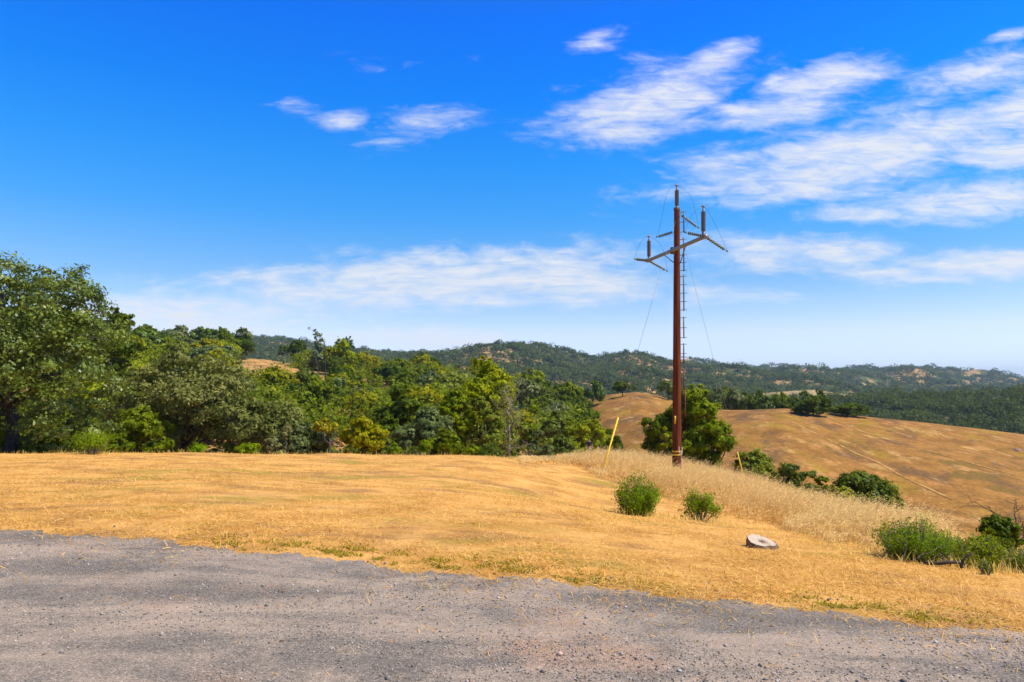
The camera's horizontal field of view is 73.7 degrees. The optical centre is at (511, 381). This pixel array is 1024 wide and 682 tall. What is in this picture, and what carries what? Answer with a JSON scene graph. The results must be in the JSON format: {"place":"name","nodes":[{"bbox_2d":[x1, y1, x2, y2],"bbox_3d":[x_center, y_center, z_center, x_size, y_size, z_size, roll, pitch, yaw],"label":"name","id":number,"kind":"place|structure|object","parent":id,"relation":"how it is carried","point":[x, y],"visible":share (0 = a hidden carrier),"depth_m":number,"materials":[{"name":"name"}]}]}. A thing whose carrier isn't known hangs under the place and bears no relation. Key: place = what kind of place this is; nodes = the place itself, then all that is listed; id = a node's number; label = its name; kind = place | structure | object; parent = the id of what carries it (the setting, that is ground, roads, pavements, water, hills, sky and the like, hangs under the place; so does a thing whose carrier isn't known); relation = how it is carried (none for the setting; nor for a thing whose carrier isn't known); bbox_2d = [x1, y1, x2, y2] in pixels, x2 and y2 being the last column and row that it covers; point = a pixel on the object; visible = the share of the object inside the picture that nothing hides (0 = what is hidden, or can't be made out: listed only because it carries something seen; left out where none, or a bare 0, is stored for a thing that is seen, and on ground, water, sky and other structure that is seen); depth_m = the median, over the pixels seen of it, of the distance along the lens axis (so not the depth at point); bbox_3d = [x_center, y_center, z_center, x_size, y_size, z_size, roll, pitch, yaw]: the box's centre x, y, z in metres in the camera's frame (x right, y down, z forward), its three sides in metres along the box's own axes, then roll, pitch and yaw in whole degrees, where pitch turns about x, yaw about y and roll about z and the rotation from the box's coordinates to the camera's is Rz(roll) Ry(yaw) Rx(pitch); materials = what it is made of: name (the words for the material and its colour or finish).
{"place":"outdoors","nodes":[
{"label":"outdoors","id":0,"kind":"place"},
{"bbox_2d":[1,352,541,455],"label":"wooded hillside","id":1,"kind":"structure","parent":0,"point":[263,363],"depth_m":153.93,"materials":[{"name":"plant"}]},
{"bbox_2d":[61,379,114,417],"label":"hillside tree","id":2,"kind":"object","parent":1,"relation":"on","point":[90,387],"visible":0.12,"depth_m":85.94,"materials":[{"name":"green plant"}]},
{"bbox_2d":[94,353,147,371],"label":"hillside tree","id":3,"kind":"object","parent":1,"relation":"on","point":[136,364],"visible":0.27,"depth_m":115.07,"materials":[{"name":"green plant"}]},
{"bbox_2d":[101,334,148,364],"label":"hillside tree","id":4,"kind":"object","parent":1,"relation":"on","point":[137,354],"visible":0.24,"depth_m":129.12,"materials":[{"name":"green plant"}]},
{"bbox_2d":[131,329,164,351],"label":"hillside tree","id":5,"kind":"object","parent":1,"relation":"on","point":[145,334],"visible":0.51,"depth_m":149.18,"materials":[{"name":"green plant"}]},
{"bbox_2d":[161,324,188,339],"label":"hillside tree","id":6,"kind":"object","parent":1,"relation":"on","point":[183,330],"visible":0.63,"depth_m":196.25,"materials":[{"name":"green plant"}]},
{"bbox_2d":[160,339,191,357],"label":"hillside tree","id":7,"kind":"object","parent":1,"relation":"on","point":[169,345],"visible":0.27,"depth_m":139.91,"materials":[{"name":"green plant"}]},
{"bbox_2d":[189,326,219,342],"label":"hillside tree","id":8,"kind":"object","parent":1,"relation":"on","point":[198,333],"visible":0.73,"depth_m":199.86,"materials":[{"name":"green plant"}]},
{"bbox_2d":[189,338,224,348],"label":"hillside tree","id":9,"kind":"object","parent":1,"relation":"on","point":[204,342],"visible":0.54,"depth_m":171.54,"materials":[{"name":"green plant"}]},
{"bbox_2d":[186,345,230,365],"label":"hillside tree","id":10,"kind":"object","parent":1,"relation":"on","point":[198,350],"visible":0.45,"depth_m":138.91,"materials":[{"name":"green plant"}]},
{"bbox_2d":[206,348,235,366],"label":"hillside tree","id":11,"kind":"object","parent":1,"relation":"on","point":[216,353],"visible":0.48,"depth_m":135.44,"materials":[{"name":"green plant"}]},
{"bbox_2d":[209,326,234,340],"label":"hillside tree","id":12,"kind":"object","parent":1,"relation":"on","point":[221,333],"visible":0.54,"depth_m":210.02,"materials":[{"name":"green plant"}]},
{"bbox_2d":[249,364,294,386],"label":"hillside tree","id":13,"kind":"object","parent":1,"relation":"on","point":[275,374],"visible":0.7,"depth_m":118.64,"materials":[{"name":"green plant"}]},
{"bbox_2d":[277,339,307,358],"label":"hillside tree","id":14,"kind":"object","parent":1,"relation":"on","point":[298,345],"visible":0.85,"depth_m":220.13,"materials":[{"name":"green plant"}]},
{"bbox_2d":[0,318,612,453],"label":"forest","id":15,"kind":"object","parent":1,"relation":"on","point":[343,419],"visible":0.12,"depth_m":100.56,"materials":[{"name":"green plant"}]},
{"bbox_2d":[293,367,320,383],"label":"hillside tree","id":16,"kind":"object","parent":1,"relation":"on","point":[304,376],"visible":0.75,"depth_m":138.42,"materials":[{"name":"green plant"}]},
{"bbox_2d":[309,336,323,367],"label":"pine tree","id":17,"kind":"object","parent":1,"relation":"on","point":[318,348],"visible":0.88,"depth_m":161.20,"materials":[{"name":"green plant"}]},
{"bbox_2d":[294,375,340,409],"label":"hillside tree","id":18,"kind":"object","parent":1,"relation":"on","point":[318,388],"visible":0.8,"depth_m":98.51,"materials":[{"name":"green plant"}]},
{"bbox_2d":[321,355,347,369],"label":"hillside tree","id":19,"kind":"object","parent":1,"relation":"on","point":[337,359],"visible":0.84,"depth_m":157.33,"materials":[{"name":"green plant"}]},
{"bbox_2d":[321,338,358,368],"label":"hillside tree","id":20,"kind":"object","parent":1,"relation":"on","point":[337,348],"visible":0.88,"depth_m":165.22,"materials":[{"name":"green plant"}]},
{"bbox_2d":[325,373,360,388],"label":"hillside tree","id":21,"kind":"object","parent":1,"relation":"on","point":[351,382],"visible":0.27,"depth_m":129.36,"materials":[{"name":"green plant"}]},
{"bbox_2d":[327,366,364,386],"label":"hillside tree","id":22,"kind":"object","parent":1,"relation":"on","point":[342,370],"visible":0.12,"depth_m":135.46,"materials":[{"name":"green plant"}]},
{"bbox_2d":[341,388,379,416],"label":"hillside tree","id":23,"kind":"object","parent":1,"relation":"on","point":[357,396],"visible":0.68,"depth_m":101.56,"materials":[{"name":"green plant"}]},
{"bbox_2d":[370,362,404,385],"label":"hillside tree","id":24,"kind":"object","parent":1,"relation":"on","point":[383,369],"visible":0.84,"depth_m":163.83,"materials":[{"name":"green plant"}]},
{"bbox_2d":[387,368,416,383],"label":"hillside tree","id":25,"kind":"object","parent":1,"relation":"on","point":[402,374],"visible":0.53,"depth_m":153.58,"materials":[{"name":"green plant"}]},
{"bbox_2d":[405,383,445,405],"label":"hillside tree","id":26,"kind":"object","parent":1,"relation":"on","point":[425,389],"visible":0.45,"depth_m":101.31,"materials":[{"name":"green plant"}]},
{"bbox_2d":[414,368,439,386],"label":"hillside tree","id":27,"kind":"object","parent":1,"relation":"on","point":[422,379],"visible":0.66,"depth_m":149.32,"materials":[{"name":"green plant"}]},
{"bbox_2d":[423,371,475,389],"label":"hillside tree","id":28,"kind":"object","parent":1,"relation":"on","point":[450,380],"visible":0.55,"depth_m":138.25,"materials":[{"name":"green plant"}]},
{"bbox_2d":[531,382,561,407],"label":"oak tree","id":29,"kind":"object","parent":1,"relation":"on","point":[547,393],"visible":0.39,"depth_m":151.42,"materials":[{"name":"green plant"}]},
{"bbox_2d":[540,400,572,418],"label":"oak tree","id":30,"kind":"object","parent":1,"relation":"on","point":[556,406],"visible":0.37,"depth_m":137.72,"materials":[{"name":"green plant"}]},
{"bbox_2d":[550,379,584,400],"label":"oak tree","id":31,"kind":"object","parent":1,"relation":"on","point":[564,390],"visible":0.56,"depth_m":157.01,"materials":[{"name":"green plant"}]},
{"bbox_2d":[564,394,593,408],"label":"oak tree","id":32,"kind":"object","parent":1,"relation":"on","point":[579,400],"visible":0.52,"depth_m":154.29,"materials":[{"name":"green plant"}]},
{"bbox_2d":[0,519,1023,681],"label":"road","id":33,"kind":"structure","parent":0,"point":[122,653],"depth_m":4.72,"materials":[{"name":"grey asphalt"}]},
{"bbox_2d":[0,451,1023,680],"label":"ground","id":34,"kind":"structure","parent":0,"point":[266,496],"depth_m":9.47,"materials":[{"name":"yellow plant"}]},
{"bbox_2d":[18,434,61,453],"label":"bush","id":35,"kind":"object","parent":34,"relation":"on","point":[54,441],"visible":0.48,"depth_m":32.99,"materials":[{"name":"green plant"}]},
{"bbox_2d":[0,250,143,453],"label":"oak tree","id":36,"kind":"object","parent":34,"relation":"on","point":[25,349],"visible":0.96,"depth_m":31.78,"materials":[{"name":"green plant"}]},
{"bbox_2d":[68,429,116,453],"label":"shrub","id":37,"kind":"object","parent":34,"relation":"on","point":[97,441],"visible":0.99,"depth_m":27.23,"materials":[{"name":"green plant"}]},
{"bbox_2d":[105,431,135,452],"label":"bush","id":38,"kind":"object","parent":34,"relation":"on","point":[120,443],"visible":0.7,"depth_m":34.36,"materials":[{"name":"green plant"}]},
{"bbox_2d":[99,306,147,435],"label":"oak tree","id":39,"kind":"object","parent":34,"relation":"on","point":[116,362],"visible":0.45,"depth_m":65.46,"materials":[{"name":"green plant"}]},
{"bbox_2d":[103,404,176,452],"bbox_3d":[-20.261,3.290,36.667,3.846,4.255,3.446,0,0,-14],"label":"bush","id":40,"kind":"object","parent":34,"relation":"on","point":[143,421],"visible":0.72,"depth_m":36.21,"materials":[{"name":"green plant"}]},
{"bbox_2d":[139,429,174,452],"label":"bush","id":41,"kind":"object","parent":34,"relation":"on","point":[162,444],"visible":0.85,"depth_m":34.39,"materials":[{"name":"green plant"}]},
{"bbox_2d":[96,344,263,451],"bbox_3d":[-19.606,1.954,39.964,9.894,8.367,7.466,0,0,0],"label":"oak tree","id":42,"kind":"object","parent":34,"relation":"on","point":[195,394],"visible":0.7,"depth_m":39.11,"materials":[{"name":"green plant"}]},
{"bbox_2d":[233,442,260,453],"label":"bush","id":43,"kind":"object","parent":34,"relation":"on","point":[249,448],"visible":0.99,"depth_m":31.14,"materials":[{"name":"green plant"}]},
{"bbox_2d":[209,396,306,453],"bbox_3d":[-13.939,3.154,38.319,5.381,4.784,5.275,0,0,0],"label":"oak tree","id":44,"kind":"object","parent":34,"relation":"on","point":[242,426],"visible":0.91,"depth_m":36.89,"materials":[{"name":"green plant"}]},
{"bbox_2d":[265,425,297,453],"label":"bush","id":45,"kind":"object","parent":34,"relation":"on","point":[275,444],"visible":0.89,"depth_m":34.84,"materials":[{"name":"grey plant"}]},
{"bbox_2d":[282,421,337,453],"bbox_3d":[-10.597,3.503,35.996,3.048,2.942,2.727,0,0,0],"label":"shrub","id":46,"kind":"object","parent":34,"relation":"on","point":[313,440],"visible":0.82,"depth_m":35.38,"materials":[{"name":"green plant"}]},
{"bbox_2d":[311,417,337,453],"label":"tree","id":47,"kind":"object","parent":34,"relation":"on","point":[324,425],"visible":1,"depth_m":34.41,"materials":[{"name":"yellow plant"}]},
{"bbox_2d":[337,416,389,454],"bbox_3d":[-7.521,3.130,34.532,2.068,2.929,2.898,0,0,-35],"label":"shrub","id":48,"kind":"object","parent":34,"relation":"on","point":[364,435],"visible":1,"depth_m":34.03,"materials":[{"name":"yellow plant"}]},
{"bbox_2d":[366,384,423,452],"bbox_3d":[-7.811,4.081,46.854,4.154,7.951,4.876,0,0,-25],"label":"oak tree","id":49,"kind":"object","parent":34,"relation":"on","point":[402,410],"visible":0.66,"depth_m":46.00,"materials":[{"name":"green plant"}]},
{"bbox_2d":[390,405,453,452],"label":"oak tree","id":50,"kind":"object","parent":34,"relation":"on","point":[427,422],"visible":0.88,"depth_m":40.06,"materials":[{"name":"green plant"}]},
{"bbox_2d":[428,428,461,454],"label":"bush","id":51,"kind":"object","parent":34,"relation":"on","point":[448,438],"visible":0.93,"depth_m":34.63,"materials":[{"name":"green plant"}]},
{"bbox_2d":[437,387,477,454],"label":"oak tree","id":52,"kind":"object","parent":34,"relation":"on","point":[453,404],"visible":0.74,"depth_m":42.34,"materials":[{"name":"green plant"}]},
{"bbox_2d":[463,396,508,455],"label":"willow tree","id":53,"kind":"object","parent":34,"relation":"on","point":[482,407],"visible":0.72,"depth_m":41.88,"materials":[{"name":"green plant"}]},
{"bbox_2d":[458,355,515,446],"bbox_3d":[-1.586,2.772,45.009,3.928,9.124,4.724,0,0,0],"label":"willow tree","id":54,"kind":"object","parent":34,"relation":"on","point":[488,381],"visible":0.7,"depth_m":44.33,"materials":[{"name":"green plant"}]},
{"bbox_2d":[479,441,507,456],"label":"bush","id":55,"kind":"object","parent":34,"relation":"on","point":[493,449],"visible":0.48,"depth_m":36.61,"materials":[{"name":"green plant"}]},
{"bbox_2d":[2,514,1008,657],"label":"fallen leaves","id":56,"kind":"object","parent":34,"relation":"on","point":[515,579],"visible":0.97,"depth_m":5.66,"materials":[{"name":"brown plant"}]},
{"bbox_2d":[476,374,535,457],"bbox_3d":[-0.512,3.042,42.740,3.067,7.058,4.540,0,0,-36],"label":"dead tree","id":57,"kind":"object","parent":34,"relation":"on","point":[508,409],"visible":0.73,"depth_m":42.66,"materials":[{"name":"grey plant"}]},
{"bbox_2d":[7,448,1023,576],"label":"dry weeds","id":58,"kind":"object","parent":34,"relation":"on","point":[1000,570],"visible":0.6,"depth_m":15.16,"materials":[{"name":"beige plant"}]},
{"bbox_2d":[512,368,541,417],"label":"oak tree","id":59,"kind":"object","parent":34,"relation":"on","point":[526,389],"visible":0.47,"depth_m":108.87,"materials":[{"name":"green plant"}]},
{"bbox_2d":[514,406,540,455],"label":"bush","id":60,"kind":"object","parent":34,"relation":"on","point":[526,436],"visible":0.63,"depth_m":59.22,"materials":[{"name":"green plant"}]},
{"bbox_2d":[526,429,553,456],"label":"bush","id":61,"kind":"object","parent":34,"relation":"on","point":[534,444],"visible":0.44,"depth_m":51.94,"materials":[{"name":"green plant"}]},
{"bbox_2d":[532,410,567,456],"bbox_3d":[3.976,6.407,63.966,4.210,7.544,3.200,0,0,0],"label":"bush","id":62,"kind":"object","parent":34,"relation":"on","point":[550,428],"visible":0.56,"depth_m":63.70,"materials":[{"name":"green plant"}]},
{"bbox_2d":[550,434,580,454],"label":"bush","id":63,"kind":"object","parent":34,"relation":"on","point":[561,444],"visible":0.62,"depth_m":57.58,"materials":[{"name":"green plant"}]},
{"bbox_2d":[113,526,1023,624],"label":"weeds","id":64,"kind":"object","parent":34,"relation":"on","point":[327,551],"visible":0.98,"depth_m":6.41,"materials":[{"name":"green plant"}]},
{"bbox_2d":[556,418,590,451],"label":"bush","id":65,"kind":"object","parent":34,"relation":"on","point":[580,431],"visible":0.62,"depth_m":65.62,"materials":[{"name":"green plant"}]},
{"bbox_2d":[587,419,606,451],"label":"bush","id":66,"kind":"object","parent":34,"relation":"on","point":[596,434],"visible":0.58,"depth_m":73.80,"materials":[{"name":"green plant"}]},
{"bbox_2d":[611,469,664,516],"bbox_3d":[2.981,2.672,16.344,1.293,1.227,1.307,0,0,0],"label":"shrub","id":67,"kind":"object","parent":34,"relation":"on","point":[636,498],"visible":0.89,"depth_m":16.11,"materials":[{"name":"green plant"}]},
{"bbox_2d":[638,411,671,458],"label":"oak tree","id":68,"kind":"object","parent":34,"relation":"on","point":[655,431],"visible":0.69,"depth_m":45.50,"materials":[{"name":"green plant"}]},
{"bbox_2d":[655,426,671,457],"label":"tree","id":69,"kind":"object","parent":34,"relation":"on","point":[663,445],"visible":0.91,"depth_m":36.98,"materials":[{"name":"green plant"}]},
{"bbox_2d":[634,185,727,468],"bbox_3d":[7.956,-2.125,32.145,2.390,14.266,6.915,0,0,-8],"label":"utility pole","id":70,"kind":"object","parent":34,"relation":"on","point":[676,412],"visible":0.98,"depth_m":31.87,"materials":[{"name":"brown wood"}]},
{"bbox_2d":[654,383,721,458],"bbox_3d":[11.901,3.937,45.954,4.515,7.700,4.258,0,0,0],"label":"oak tree","id":71,"kind":"object","parent":34,"relation":"on","point":[693,419],"visible":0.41,"depth_m":45.29,"materials":[{"name":"green plant"}]},
{"bbox_2d":[678,487,724,521],"bbox_3d":[4.433,2.916,16.185,1.034,0.894,0.975,0,0,0],"label":"shrub","id":72,"kind":"object","parent":34,"relation":"on","point":[694,506],"visible":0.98,"depth_m":16.04,"materials":[{"name":"green plant"}]},
{"bbox_2d":[681,401,738,469],"bbox_3d":[12.292,4.359,43.348,3.986,6.401,3.536,0,0,26],"label":"oak tree","id":73,"kind":"object","parent":34,"relation":"on","point":[703,441],"visible":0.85,"depth_m":42.83,"materials":[{"name":"green plant"}]},
{"bbox_2d":[730,447,779,484],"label":"oak tree","id":74,"kind":"object","parent":34,"relation":"on","point":[758,461],"visible":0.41,"depth_m":39.72,"materials":[{"name":"green plant"}]},
{"bbox_2d":[507,445,1017,559],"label":"tall grass","id":75,"kind":"structure","parent":34,"relation":"on","point":[820,515],"depth_m":21.20,"materials":[{"name":"beige plant"}]},
{"bbox_2d":[746,534,778,549],"bbox_3d":[3.393,2.206,9.245,0.467,0.232,0.382,0,0,0],"label":"rock","id":76,"kind":"object","parent":34,"relation":"on","point":[756,541],"visible":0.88,"depth_m":9.21,"materials":[{"name":"white stone"}]},
{"bbox_2d":[771,460,819,496],"bbox_3d":[14.932,5.925,36.268,2.710,3.658,2.945,0,0,0],"label":"bush","id":77,"kind":"object","parent":34,"relation":"on","point":[787,471],"visible":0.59,"depth_m":35.72,"materials":[{"name":"green plant"}]},
{"bbox_2d":[825,485,854,501],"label":"bush","id":78,"kind":"object","parent":34,"relation":"on","point":[842,489],"visible":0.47,"depth_m":27.76,"materials":[{"name":"green plant"}]},
{"bbox_2d":[822,469,907,514],"bbox_3d":[15.896,5.779,30.824,3.819,3.613,3.849,0,0,0],"label":"oak tree","id":79,"kind":"object","parent":34,"relation":"on","point":[862,483],"visible":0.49,"depth_m":30.38,"materials":[{"name":"green plant"}]},
{"bbox_2d":[862,507,964,561],"bbox_3d":[5.466,2.125,9.292,1.141,0.754,1.013,0,0,0],"label":"shrub","id":80,"kind":"object","parent":34,"relation":"on","point":[918,542],"visible":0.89,"depth_m":9.13,"materials":[{"name":"green plant"}]},
{"bbox_2d":[923,552,972,568],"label":"fallen branch","id":81,"kind":"object","parent":34,"relation":"on","point":[944,562],"visible":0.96,"depth_m":8.67,"materials":[{"name":"grey wood"}]},
{"bbox_2d":[929,529,1023,570],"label":"shrub","id":82,"kind":"object","parent":34,"relation":"on","point":[981,549],"visible":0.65,"depth_m":9.08,"materials":[{"name":"green plant"}]},
{"bbox_2d":[977,558,997,574],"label":"shrub","id":83,"kind":"object","parent":34,"relation":"on","point":[984,567],"visible":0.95,"depth_m":8.27,"materials":[{"name":"green plant"}]},
{"bbox_2d":[962,491,1023,549],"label":"bare tree","id":84,"kind":"object","parent":34,"relation":"on","point":[1018,521],"visible":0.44,"depth_m":20.19,"materials":[{"name":"brown plant"}]},
{"bbox_2d":[965,514,1023,550],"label":"bush","id":85,"kind":"object","parent":34,"relation":"on","point":[1000,527],"visible":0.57,"depth_m":18.71,"materials":[{"name":"green plant"}]},
{"bbox_2d":[992,542,1023,572],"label":"shrub","id":86,"kind":"object","parent":34,"relation":"on","point":[1020,557],"visible":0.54,"depth_m":8.97,"materials":[{"name":"green plant"}]},
{"bbox_2d":[0,0,1023,377],"label":"sky","id":87,"kind":"structure","parent":0,"point":[406,175],"materials":[{"name":"blue"}]},
{"bbox_2d":[249,341,876,395],"bbox_3d":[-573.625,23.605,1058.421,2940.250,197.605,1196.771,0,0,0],"label":"distant hill","id":88,"kind":"structure","parent":0,"point":[737,372],"depth_m":945.82,"materials":[{"name":"green plant"}]},
{"bbox_2d":[243,334,864,398],"bbox_3d":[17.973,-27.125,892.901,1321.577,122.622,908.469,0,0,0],"label":"forest","id":89,"kind":"object","parent":88,"relation":"on","point":[604,373],"visible":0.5,"depth_m":882.95,"materials":[{"name":"green plant"}]},
{"bbox_2d":[585,392,1023,542],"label":"golden hill","id":90,"kind":"structure","parent":0,"point":[778,435],"depth_m":104.88,"materials":[{"name":"plant"}]},
{"bbox_2d":[582,380,606,406],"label":"oak tree","id":91,"kind":"object","parent":90,"relation":"on","point":[598,393],"visible":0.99,"depth_m":172.29,"materials":[{"name":"green plant"}]},
{"bbox_2d":[612,381,636,395],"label":"oak tree","id":92,"kind":"object","parent":90,"relation":"on","point":[620,385],"visible":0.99,"depth_m":177.64,"materials":[{"name":"green plant"}]},
{"bbox_2d":[656,380,672,399],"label":"oak tree","id":93,"kind":"object","parent":90,"relation":"on","point":[666,386],"visible":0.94,"depth_m":169.99,"materials":[{"name":"green plant"}]},
{"bbox_2d":[710,387,725,408],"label":"tree","id":94,"kind":"object","parent":90,"relation":"on","point":[717,396],"visible":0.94,"depth_m":165.87,"materials":[{"name":"green plant"}]},
{"bbox_2d":[738,391,756,409],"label":"tree","id":95,"kind":"object","parent":90,"relation":"on","point":[748,401],"visible":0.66,"depth_m":166.23,"materials":[{"name":"green plant"}]},
{"bbox_2d":[752,395,775,409],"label":"tree","id":96,"kind":"object","parent":90,"relation":"on","point":[765,402],"visible":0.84,"depth_m":157.43,"materials":[{"name":"green plant"}]},
{"bbox_2d":[796,395,834,415],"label":"oak tree","id":97,"kind":"object","parent":90,"relation":"on","point":[809,404],"visible":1,"depth_m":130.72,"materials":[{"name":"green plant"}]},
{"bbox_2d":[829,402,874,415],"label":"oak tree","id":98,"kind":"object","parent":90,"relation":"on","point":[844,409],"visible":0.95,"depth_m":134.12,"materials":[{"name":"green plant"}]},
{"bbox_2d":[681,359,1022,391],"bbox_3d":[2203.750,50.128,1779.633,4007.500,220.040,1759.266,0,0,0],"label":"distant ridge","id":99,"kind":"structure","parent":0,"point":[966,373],"depth_m":1521.46,"materials":[{"name":"green plant"}]},
{"bbox_2d":[681,356,1023,394],"bbox_3d":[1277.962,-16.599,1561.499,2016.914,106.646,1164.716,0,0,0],"label":"forest","id":100,"kind":"object","parent":99,"relation":"on","point":[894,381],"visible":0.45,"depth_m":1437.48,"materials":[{"name":"green plant"}]},
{"bbox_2d":[791,421,951,499],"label":"path","id":101,"kind":"structure","parent":0,"point":[882,465],"depth_m":95.10,"materials":[{"name":"beige soil"}]},
{"bbox_2d":[839,401,1023,433],"bbox_3d":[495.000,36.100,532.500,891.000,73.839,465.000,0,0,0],"label":"hillside","id":102,"kind":"structure","parent":0,"point":[950,414],"depth_m":415.53,"materials":[{"name":"green plant"}]},
{"bbox_2d":[667,382,1023,433],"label":"forest","id":103,"kind":"object","parent":102,"relation":"on","point":[983,408],"visible":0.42,"depth_m":407.35,"materials":[{"name":"green plant"}]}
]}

